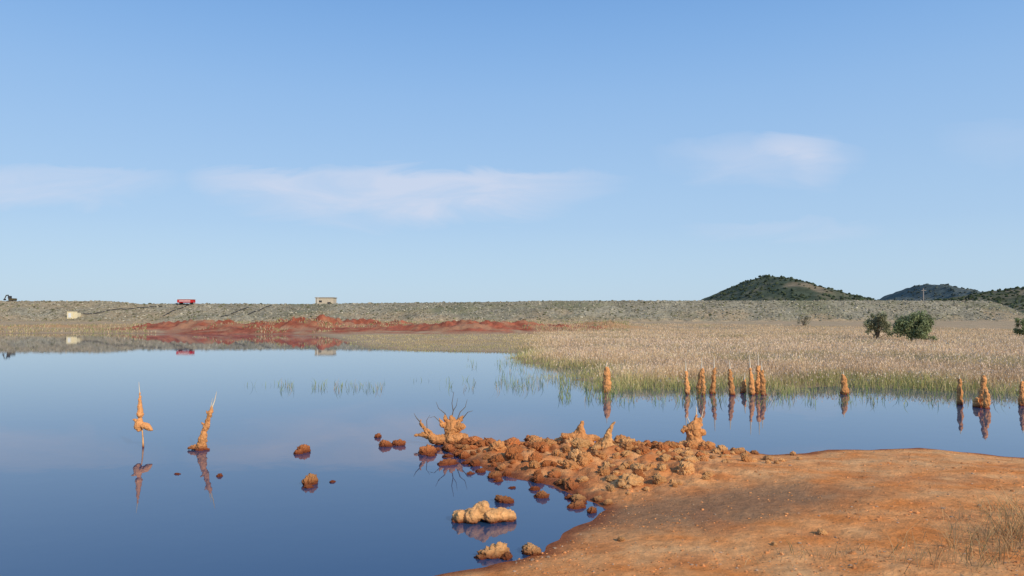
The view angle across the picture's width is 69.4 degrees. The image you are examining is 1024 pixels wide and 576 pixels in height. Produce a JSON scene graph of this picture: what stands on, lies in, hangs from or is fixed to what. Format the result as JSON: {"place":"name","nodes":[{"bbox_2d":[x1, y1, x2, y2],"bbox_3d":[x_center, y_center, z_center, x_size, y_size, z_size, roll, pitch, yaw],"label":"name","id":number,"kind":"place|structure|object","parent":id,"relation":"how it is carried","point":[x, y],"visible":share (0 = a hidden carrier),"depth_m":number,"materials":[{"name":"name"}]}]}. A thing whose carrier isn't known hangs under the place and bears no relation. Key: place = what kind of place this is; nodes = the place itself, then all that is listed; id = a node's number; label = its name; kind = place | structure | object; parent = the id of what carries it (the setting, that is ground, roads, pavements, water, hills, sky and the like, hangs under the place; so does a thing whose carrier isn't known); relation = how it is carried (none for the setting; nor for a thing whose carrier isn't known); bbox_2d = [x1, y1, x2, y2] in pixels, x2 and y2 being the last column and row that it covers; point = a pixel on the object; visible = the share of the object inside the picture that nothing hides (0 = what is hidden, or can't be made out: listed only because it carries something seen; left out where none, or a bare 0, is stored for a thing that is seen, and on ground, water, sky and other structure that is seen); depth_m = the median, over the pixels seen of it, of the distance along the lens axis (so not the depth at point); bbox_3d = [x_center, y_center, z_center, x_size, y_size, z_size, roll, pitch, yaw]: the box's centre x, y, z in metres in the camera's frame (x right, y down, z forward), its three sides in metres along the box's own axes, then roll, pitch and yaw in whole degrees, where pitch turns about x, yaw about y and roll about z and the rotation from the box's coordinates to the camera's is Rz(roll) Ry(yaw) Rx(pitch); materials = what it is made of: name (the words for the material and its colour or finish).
{"place":"outdoors","nodes":[
{"label":"outdoors","id":0,"kind":"place"},
{"bbox_2d":[0,333,1023,575],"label":"lake water","id":1,"kind":"structure","parent":0,"point":[90,485],"depth_m":12.16,"materials":[{"name":"blue liquid"}]},
{"bbox_2d":[132,386,152,447],"bbox_3d":[-5.668,1.969,11.349,0.320,1.050,0.123,0,-2,0],"label":"mud crusted stalk","id":2,"kind":"object","parent":1,"relation":"in","point":[140,424],"visible":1,"depth_m":11.32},
{"bbox_2d":[187,392,216,450],"bbox_3d":[-4.665,2.038,11.127,0.430,0.954,0.165,0,-2,0],"label":"mud crusted stalk","id":3,"kind":"object","parent":1,"relation":"in","point":[201,445],"visible":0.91,"depth_m":11.10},
{"bbox_2d":[296,444,310,452],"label":"mud rock","id":4,"kind":"object","parent":1,"relation":"in","point":[305,448],"visible":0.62,"depth_m":10.90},
{"bbox_2d":[301,473,317,485],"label":"mud rock","id":5,"kind":"object","parent":1,"relation":"in","point":[310,479],"visible":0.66,"depth_m":8.80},
{"bbox_2d":[444,444,454,451],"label":"mud rock","id":6,"kind":"object","parent":1,"relation":"on","point":[449,448],"visible":0.81,"depth_m":10.95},
{"bbox_2d":[465,436,482,443],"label":"mud rock","id":7,"kind":"object","parent":1,"relation":"on","point":[470,439],"visible":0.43,"depth_m":11.41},
{"bbox_2d":[475,440,485,447],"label":"mud rock","id":8,"kind":"object","parent":1,"relation":"on","point":[480,443],"visible":0.72,"depth_m":11.03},
{"bbox_2d":[451,500,516,523],"bbox_3d":[-0.276,2.214,7.269,0.642,0.256,0.315,0,-2,0],"label":"lobed mud rock","id":9,"kind":"object","parent":1,"relation":"in","point":[476,513],"visible":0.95,"depth_m":7.17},
{"bbox_2d":[483,437,495,445],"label":"mud rock","id":10,"kind":"object","parent":1,"relation":"on","point":[488,441],"visible":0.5,"depth_m":11.07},
{"bbox_2d":[487,440,506,451],"bbox_3d":[-0.224,2.298,10.647,0.318,0.213,0.261,-25,-33,33],"label":"mud rock","id":11,"kind":"object","parent":1,"relation":"on","point":[499,445],"visible":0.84,"depth_m":10.55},
{"bbox_2d":[504,437,520,445],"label":"mud rock","id":12,"kind":"object","parent":1,"relation":"on","point":[510,441],"visible":0.63,"depth_m":10.94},
{"bbox_2d":[602,361,611,392],"bbox_3d":[2.514,2.434,19.604,0.269,0.975,0.248,0,-2,0],"label":"mud crusted post","id":13,"kind":"object","parent":1,"relation":"in","point":[606,383],"visible":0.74,"depth_m":19.53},
{"bbox_2d":[244,353,1017,405],"bbox_3d":[5.253,2.914,26.115,20.714,0.250,20.519,-1,-2,22],"label":"water sedge","id":14,"kind":"object","parent":1,"relation":"on","point":[590,398],"visible":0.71,"depth_m":19.29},
{"bbox_2d":[684,359,689,393],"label":"mud crusted post","id":15,"kind":"object","parent":1,"relation":"in","point":[687,386],"visible":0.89,"depth_m":19.07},
{"bbox_2d":[696,359,704,392],"bbox_3d":[4.937,2.343,19.445,0.227,1.062,0.200,1,-3,-29],"label":"mud crusted post","id":16,"kind":"object","parent":1,"relation":"in","point":[698,386],"visible":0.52,"depth_m":19.40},
{"bbox_2d":[700,374,705,394],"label":"mud crusted post","id":17,"kind":"object","parent":1,"relation":"in","point":[703,386],"visible":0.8,"depth_m":18.92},
{"bbox_2d":[709,356,715,393],"bbox_3d":[5.238,2.321,19.283,0.198,1.082,0.158,0,-2,0],"label":"mud crusted post","id":18,"kind":"object","parent":1,"relation":"in","point":[713,385],"visible":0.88,"depth_m":19.24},
{"bbox_2d":[728,360,734,394],"bbox_3d":[5.629,2.340,18.957,0.192,0.980,0.180,0,-2,0],"label":"mud crusted post","id":19,"kind":"object","parent":1,"relation":"in","point":[731,389],"visible":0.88,"depth_m":18.92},
{"bbox_2d":[740,373,746,392],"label":"mud crusted post","id":20,"kind":"object","parent":1,"relation":"in","point":[743,387],"visible":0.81,"depth_m":19.39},
{"bbox_2d":[748,355,755,394],"bbox_3d":[6.148,2.272,18.967,0.176,1.109,0.180,0,-2,0],"label":"mud crusted post","id":21,"kind":"object","parent":1,"relation":"in","point":[751,387],"visible":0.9,"depth_m":18.92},
{"bbox_2d":[755,352,760,393],"bbox_3d":[6.428,2.276,19.285,0.201,1.191,0.197,0,-2,0],"label":"mud crusted post","id":22,"kind":"object","parent":1,"relation":"in","point":[757,383],"visible":0.59,"depth_m":19.24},
{"bbox_2d":[759,361,766,394],"bbox_3d":[6.446,2.369,18.961,0.206,0.972,0.174,0,-2,0],"label":"mud crusted post","id":23,"kind":"object","parent":1,"relation":"in","point":[762,389],"visible":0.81,"depth_m":18.92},
{"bbox_2d":[840,371,848,394],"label":"mud crusted post","id":24,"kind":"object","parent":1,"relation":"in","point":[844,390],"visible":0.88,"depth_m":19.05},
{"bbox_2d":[956,375,963,404],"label":"mud crusted post","id":25,"kind":"object","parent":1,"relation":"in","point":[960,392],"visible":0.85,"depth_m":16.85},
{"bbox_2d":[972,397,981,406],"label":"mud crusted post","id":26,"kind":"object","parent":1,"relation":"in","point":[975,403],"visible":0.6,"depth_m":16.36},
{"bbox_2d":[978,375,986,406],"bbox_3d":[10.439,2.346,16.407,0.254,0.868,0.220,0,-2,0],"label":"mud crusted post","id":27,"kind":"object","parent":1,"relation":"in","point":[983,381],"visible":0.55,"depth_m":16.37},
{"bbox_2d":[983,389,990,408],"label":"mud crusted post","id":28,"kind":"object","parent":1,"relation":"in","point":[986,400],"visible":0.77,"depth_m":16.13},
{"bbox_2d":[1018,379,1023,405],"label":"mud crusted post","id":29,"kind":"object","parent":1,"relation":"in","point":[1021,396],"visible":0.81,"depth_m":16.61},
{"bbox_2d":[0,314,1023,575],"bbox_3d":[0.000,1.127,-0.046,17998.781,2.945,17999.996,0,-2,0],"label":"ground","id":30,"kind":"structure","parent":0,"point":[834,484],"depth_m":7.43,"materials":[{"name":"soil"}]},
{"bbox_2d":[0,316,628,333],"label":"dry grass","id":31,"kind":"structure","parent":30,"relation":"on","point":[99,329],"depth_m":96.20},
{"bbox_2d":[379,439,392,446],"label":"mud rock","id":32,"kind":"object","parent":30,"relation":"on","point":[384,443],"visible":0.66,"depth_m":11.39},
{"bbox_2d":[392,439,405,445],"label":"mud rock","id":33,"kind":"object","parent":30,"relation":"on","point":[399,442],"visible":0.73,"depth_m":11.52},
{"bbox_2d":[418,444,436,454],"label":"mud rock","id":34,"kind":"object","parent":30,"relation":"on","point":[426,449],"visible":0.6,"depth_m":10.77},
{"bbox_2d":[414,393,470,444],"bbox_3d":[-1.076,2.113,11.621,0.923,0.959,0.328,0,-2,0],"label":"mud crusted stump","id":35,"kind":"object","parent":30,"relation":"on","point":[452,426],"visible":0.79,"depth_m":11.54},
{"bbox_2d":[437,458,458,465],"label":"mud rock","id":36,"kind":"object","parent":30,"relation":"on","point":[447,461],"visible":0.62,"depth_m":10.01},
{"bbox_2d":[457,438,468,444],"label":"mud rock","id":37,"kind":"object","parent":30,"relation":"on","point":[463,441],"visible":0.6,"depth_m":11.39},
{"bbox_2d":[458,451,470,458],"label":"mud rock","id":38,"kind":"object","parent":30,"relation":"on","point":[464,455],"visible":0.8,"depth_m":10.42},
{"bbox_2d":[470,458,479,466],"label":"mud rock","id":39,"kind":"object","parent":30,"relation":"on","point":[474,462],"visible":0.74,"depth_m":9.92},
{"bbox_2d":[477,541,510,558],"bbox_3d":[-0.163,2.232,6.190,0.323,0.214,0.195,-6,13,-22],"label":"mud rock","id":40,"kind":"object","parent":30,"relation":"on","point":[496,550],"visible":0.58,"depth_m":6.15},
{"bbox_2d":[487,471,502,478],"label":"mud rock","id":41,"kind":"object","parent":30,"relation":"on","point":[494,474],"visible":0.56,"depth_m":9.17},
{"bbox_2d":[488,454,503,462],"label":"mud rock","id":42,"kind":"object","parent":30,"relation":"on","point":[497,458],"visible":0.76,"depth_m":9.95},
{"bbox_2d":[494,495,513,503],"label":"mud rock","id":43,"kind":"object","parent":30,"relation":"on","point":[505,499],"visible":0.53,"depth_m":7.96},
{"bbox_2d":[501,551,512,560],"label":"mud rock","id":44,"kind":"object","parent":30,"relation":"on","point":[507,555],"visible":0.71,"depth_m":6.10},
{"bbox_2d":[505,446,518,458],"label":"mud rock","id":45,"kind":"object","parent":30,"relation":"on","point":[510,450],"visible":0.69,"depth_m":10.01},
{"bbox_2d":[510,452,523,461],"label":"mud rock","id":46,"kind":"object","parent":30,"relation":"on","point":[518,456],"visible":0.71,"depth_m":9.88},
{"bbox_2d":[521,542,541,555],"bbox_3d":[0.162,2.232,6.277,0.179,0.126,0.223,13,-6,-22],"label":"mud rock","id":47,"kind":"object","parent":30,"relation":"on","point":[529,548],"visible":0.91,"depth_m":6.21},
{"bbox_2d":[528,452,541,461],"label":"mud rock","id":48,"kind":"object","parent":30,"relation":"on","point":[535,456],"visible":0.72,"depth_m":9.64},
{"bbox_2d":[529,460,540,467],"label":"mud rock","id":49,"kind":"object","parent":30,"relation":"on","point":[534,464],"visible":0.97,"depth_m":9.36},
{"bbox_2d":[526,441,546,450],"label":"mud rock","id":50,"kind":"object","parent":30,"relation":"on","point":[536,445],"visible":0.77,"depth_m":10.46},
{"bbox_2d":[531,473,544,482],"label":"mud rock","id":51,"kind":"object","parent":30,"relation":"on","point":[538,478],"visible":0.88,"depth_m":8.93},
{"bbox_2d":[534,490,549,498],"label":"mud rock","id":52,"kind":"object","parent":30,"relation":"on","point":[542,494],"visible":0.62,"depth_m":8.17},
{"bbox_2d":[540,444,548,452],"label":"mud rock","id":53,"kind":"object","parent":30,"relation":"on","point":[544,448],"visible":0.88,"depth_m":10.36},
{"bbox_2d":[541,460,551,466],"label":"mud rock","id":54,"kind":"object","parent":30,"relation":"on","point":[544,463],"visible":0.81,"depth_m":9.53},
{"bbox_2d":[542,438,557,446],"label":"mud rock","id":55,"kind":"object","parent":30,"relation":"on","point":[549,442],"visible":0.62,"depth_m":10.69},
{"bbox_2d":[547,471,560,477],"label":"mud rock","id":56,"kind":"object","parent":30,"relation":"on","point":[555,474],"visible":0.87,"depth_m":9.02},
{"bbox_2d":[551,449,562,456],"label":"mud rock","id":57,"kind":"object","parent":30,"relation":"on","point":[556,452],"visible":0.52,"depth_m":9.97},
{"bbox_2d":[562,459,579,469],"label":"mud rock","id":58,"kind":"object","parent":30,"relation":"on","point":[570,464],"visible":0.73,"depth_m":9.37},
{"bbox_2d":[564,477,579,490],"bbox_3d":[0.687,2.306,8.568,0.200,0.158,0.283,-1,16,-24],"label":"mud rock","id":59,"kind":"object","parent":30,"relation":"on","point":[570,483],"visible":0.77,"depth_m":8.51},
{"bbox_2d":[568,449,581,461],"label":"mud rock","id":60,"kind":"object","parent":30,"relation":"on","point":[573,455],"visible":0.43,"depth_m":9.71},
{"bbox_2d":[567,500,585,508],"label":"mud rock","id":61,"kind":"object","parent":30,"relation":"on","point":[578,504],"visible":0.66,"depth_m":7.74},
{"bbox_2d":[571,493,586,501],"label":"mud rock","id":62,"kind":"object","parent":30,"relation":"on","point":[575,497],"visible":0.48,"depth_m":8.00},
{"bbox_2d":[561,421,599,444],"bbox_3d":[1.032,2.287,10.982,0.545,0.618,0.415,-2,-3,37],"label":"mud crusted stump","id":63,"kind":"object","parent":30,"relation":"on","point":[579,432],"visible":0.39,"depth_m":10.96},
{"bbox_2d":[571,437,589,448],"bbox_3d":[0.940,2.173,10.255,0.294,0.199,0.179,9,-19,-10],"label":"mud rock","id":64,"kind":"object","parent":30,"relation":"on","point":[576,442],"visible":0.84,"depth_m":10.21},
{"bbox_2d":[576,476,588,482],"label":"mud rock","id":65,"kind":"object","parent":30,"relation":"on","point":[582,479],"visible":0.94,"depth_m":8.74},
{"bbox_2d":[577,457,588,466],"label":"mud rock","id":66,"kind":"object","parent":30,"relation":"on","point":[583,461],"visible":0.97,"depth_m":9.41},
{"bbox_2d":[578,452,592,461],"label":"mud rock","id":67,"kind":"object","parent":30,"relation":"on","point":[588,455],"visible":0.52,"depth_m":9.62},
{"bbox_2d":[587,506,596,513],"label":"mud rock","id":68,"kind":"object","parent":30,"relation":"on","point":[591,510],"visible":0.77,"depth_m":7.54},
{"bbox_2d":[590,450,606,459],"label":"mud rock","id":69,"kind":"object","parent":30,"relation":"on","point":[601,455],"visible":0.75,"depth_m":9.82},
{"bbox_2d":[597,467,609,475],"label":"mud rock","id":70,"kind":"object","parent":30,"relation":"on","point":[604,471],"visible":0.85,"depth_m":8.96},
{"bbox_2d":[605,484,615,491],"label":"mud rock","id":71,"kind":"object","parent":30,"relation":"on","point":[609,488],"visible":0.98,"depth_m":8.23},
{"bbox_2d":[604,474,617,481],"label":"mud rock","id":72,"kind":"object","parent":30,"relation":"on","point":[610,478],"visible":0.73,"depth_m":8.70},
{"bbox_2d":[600,421,622,449],"bbox_3d":[1.377,2.197,10.183,0.644,0.714,0.424,0,-2,0],"label":"mud crusted stump","id":73,"kind":"object","parent":30,"relation":"on","point":[606,441],"visible":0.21,"depth_m":10.15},
{"bbox_2d":[613,434,629,443],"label":"mud rock","id":74,"kind":"object","parent":30,"relation":"on","point":[617,438],"visible":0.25,"depth_m":10.90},
{"bbox_2d":[618,438,634,446],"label":"mud rock","id":75,"kind":"object","parent":30,"relation":"on","point":[624,440],"visible":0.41,"depth_m":10.50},
{"bbox_2d":[621,450,632,456],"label":"mud rock","id":76,"kind":"object","parent":30,"relation":"on","point":[625,453],"visible":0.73,"depth_m":9.83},
{"bbox_2d":[621,441,633,450],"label":"mud rock","id":77,"kind":"object","parent":30,"relation":"on","point":[625,445],"visible":0.86,"depth_m":10.02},
{"bbox_2d":[616,472,643,487],"bbox_3d":[1.356,2.242,8.468,0.332,0.242,0.261,4,12,-3],"label":"mud rock","id":78,"kind":"object","parent":30,"relation":"on","point":[632,479],"visible":0.66,"depth_m":8.41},
{"bbox_2d":[630,463,644,471],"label":"mud rock","id":79,"kind":"object","parent":30,"relation":"on","point":[639,466],"visible":0.64,"depth_m":9.07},
{"bbox_2d":[632,469,645,477],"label":"mud rock","id":80,"kind":"object","parent":30,"relation":"on","point":[638,472],"visible":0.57,"depth_m":8.78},
{"bbox_2d":[635,445,650,454],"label":"mud rock","id":81,"kind":"object","parent":30,"relation":"on","point":[643,449],"visible":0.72,"depth_m":9.88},
{"bbox_2d":[652,474,666,484],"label":"mud rock","id":82,"kind":"object","parent":30,"relation":"on","point":[658,479],"visible":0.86,"depth_m":8.41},
{"bbox_2d":[657,464,666,470],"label":"mud rock","id":83,"kind":"object","parent":30,"relation":"on","point":[661,467],"visible":1,"depth_m":8.88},
{"bbox_2d":[655,442,669,451],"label":"mud rock","id":84,"kind":"object","parent":30,"relation":"on","point":[663,446],"visible":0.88,"depth_m":10.06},
{"bbox_2d":[658,453,670,461],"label":"mud rock","id":85,"kind":"object","parent":30,"relation":"on","point":[664,457],"visible":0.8,"depth_m":9.54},
{"bbox_2d":[663,440,677,448],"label":"mud rock","id":86,"kind":"object","parent":30,"relation":"on","point":[673,444],"visible":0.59,"depth_m":10.45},
{"bbox_2d":[343,322,1023,402],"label":"marsh reeds","id":87,"kind":"object","parent":30,"relation":"on","point":[972,357],"visible":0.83,"depth_m":30.64,"materials":[{"name":"plant"}]},
{"bbox_2d":[676,461,694,474],"bbox_3d":[2.079,2.187,8.832,0.200,0.253,0.248,17,0,29],"label":"mud rock","id":88,"kind":"object","parent":30,"relation":"on","point":[685,467],"visible":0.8,"depth_m":8.76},
{"bbox_2d":[681,450,693,456],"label":"mud rock","id":89,"kind":"object","parent":30,"relation":"on","point":[686,453],"visible":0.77,"depth_m":9.86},
{"bbox_2d":[683,456,695,462],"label":"mud rock","id":90,"kind":"object","parent":30,"relation":"on","point":[691,459],"visible":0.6,"depth_m":9.37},
{"bbox_2d":[685,439,698,448],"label":"mud rock","id":91,"kind":"object","parent":30,"relation":"on","point":[692,443],"visible":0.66,"depth_m":11.01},
{"bbox_2d":[680,407,705,443],"bbox_3d":[2.843,2.216,11.416,0.337,0.781,0.431,2,-3,-40],"label":"mud crusted stump","id":92,"kind":"object","parent":30,"relation":"on","point":[693,430],"visible":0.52,"depth_m":11.40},
{"bbox_2d":[700,440,715,449],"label":"mud rock","id":93,"kind":"object","parent":30,"relation":"on","point":[708,445],"visible":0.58,"depth_m":10.97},
{"bbox_2d":[716,445,727,451],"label":"mud rock","id":94,"kind":"object","parent":30,"relation":"on","point":[721,447],"visible":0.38,"depth_m":10.63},
{"bbox_2d":[741,454,751,461],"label":"mud rock","id":95,"kind":"object","parent":30,"relation":"on","point":[746,458],"visible":0.81,"depth_m":9.68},
{"bbox_2d":[513,445,1023,575],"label":"gravel","id":96,"kind":"structure","parent":30,"relation":"on","point":[781,553],"depth_m":6.29,"materials":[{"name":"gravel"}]},
{"bbox_2d":[796,314,812,325],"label":"bush","id":97,"kind":"object","parent":30,"relation":"on","point":[806,318],"visible":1,"depth_m":115.59,"materials":[{"name":"green plant"}]},
{"bbox_2d":[817,528,827,534],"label":"mud rock","id":98,"kind":"object","parent":30,"relation":"on","point":[821,531],"visible":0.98,"depth_m":6.29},
{"bbox_2d":[863,310,893,338],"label":"bush","id":99,"kind":"object","parent":30,"relation":"on","point":[877,322],"visible":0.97,"depth_m":57.65,"materials":[{"name":"green plant"}]},
{"bbox_2d":[890,310,937,341],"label":"bush","id":100,"kind":"object","parent":30,"relation":"on","point":[906,327],"visible":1,"depth_m":50.07,"materials":[{"name":"green plant"}]},
{"bbox_2d":[1012,318,1023,335],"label":"bush","id":101,"kind":"object","parent":30,"relation":"on","point":[1016,330],"visible":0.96,"depth_m":67.86,"materials":[{"name":"green plant"}]},
{"bbox_2d":[0,300,1023,321],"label":"embankment","id":102,"kind":"structure","parent":0,"point":[533,312],"depth_m":143.83,"materials":[{"name":"gravel"}]},
{"bbox_2d":[67,311,80,318],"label":"cream booth","id":103,"kind":"object","parent":102,"relation":"on","point":[72,314],"visible":0.85,"depth_m":136.78,"materials":[{"name":"metal"}]},
{"bbox_2d":[83,306,161,313],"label":"black pipe","id":104,"kind":"object","parent":102,"relation":"on","point":[120,308],"visible":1,"depth_m":142.93,"materials":[{"name":"rubber"}]},
{"bbox_2d":[177,299,195,304],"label":"pump unit","id":105,"kind":"object","parent":102,"relation":"on","point":[181,301],"visible":1,"depth_m":146.64,"materials":[{"name":"red paint"}]},
{"bbox_2d":[315,297,336,303],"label":"block hut","id":106,"kind":"object","parent":102,"relation":"on","point":[325,300],"visible":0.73,"depth_m":154.51,"materials":[{"name":"concrete"}]},
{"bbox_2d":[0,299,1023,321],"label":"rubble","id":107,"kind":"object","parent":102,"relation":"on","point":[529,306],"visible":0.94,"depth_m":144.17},
{"bbox_2d":[0,0,1023,303],"label":"sky","id":108,"kind":"structure","parent":0,"point":[152,151],"materials":[{"name":"blue"}]},
{"bbox_2d":[700,276,873,300],"bbox_3d":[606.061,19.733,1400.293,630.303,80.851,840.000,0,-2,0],"label":"hill","id":109,"kind":"structure","parent":0,"point":[806,290],"depth_m":1221.81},
{"bbox_2d":[708,274,878,300],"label":"hill scrub","id":110,"kind":"object","parent":109,"relation":"on","point":[859,297],"visible":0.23,"depth_m":1236.52,"materials":[{"name":"green plant"}]},
{"bbox_2d":[743,480,1023,574],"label":"dry grass","id":111,"kind":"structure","parent":0,"point":[1016,530],"depth_m":5.69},
{"bbox_2d":[879,284,980,300],"bbox_3d":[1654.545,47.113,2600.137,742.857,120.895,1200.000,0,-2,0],"label":"hill","id":112,"kind":"structure","parent":0,"point":[940,289],"depth_m":2513.37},
{"bbox_2d":[894,283,983,300],"bbox_3d":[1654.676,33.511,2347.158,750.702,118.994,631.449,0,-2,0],"label":"hill scrub","id":113,"kind":"object","parent":112,"relation":"on","point":[945,285],"visible":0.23,"depth_m":2468.26,"materials":[{"name":"green plant"}]},
{"bbox_2d":[936,287,1023,304],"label":"hill","id":114,"kind":"structure","parent":0,"point":[1010,299],"depth_m":856.11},
{"bbox_2d":[928,286,1023,304],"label":"hill scrub","id":115,"kind":"object","parent":114,"relation":"on","point":[998,298],"visible":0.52,"depth_m":866.06,"materials":[{"name":"green plant"}]},
{"bbox_2d":[1004,302,1023,312],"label":"hill","id":116,"kind":"structure","parent":0,"point":[1019,310],"depth_m":324.01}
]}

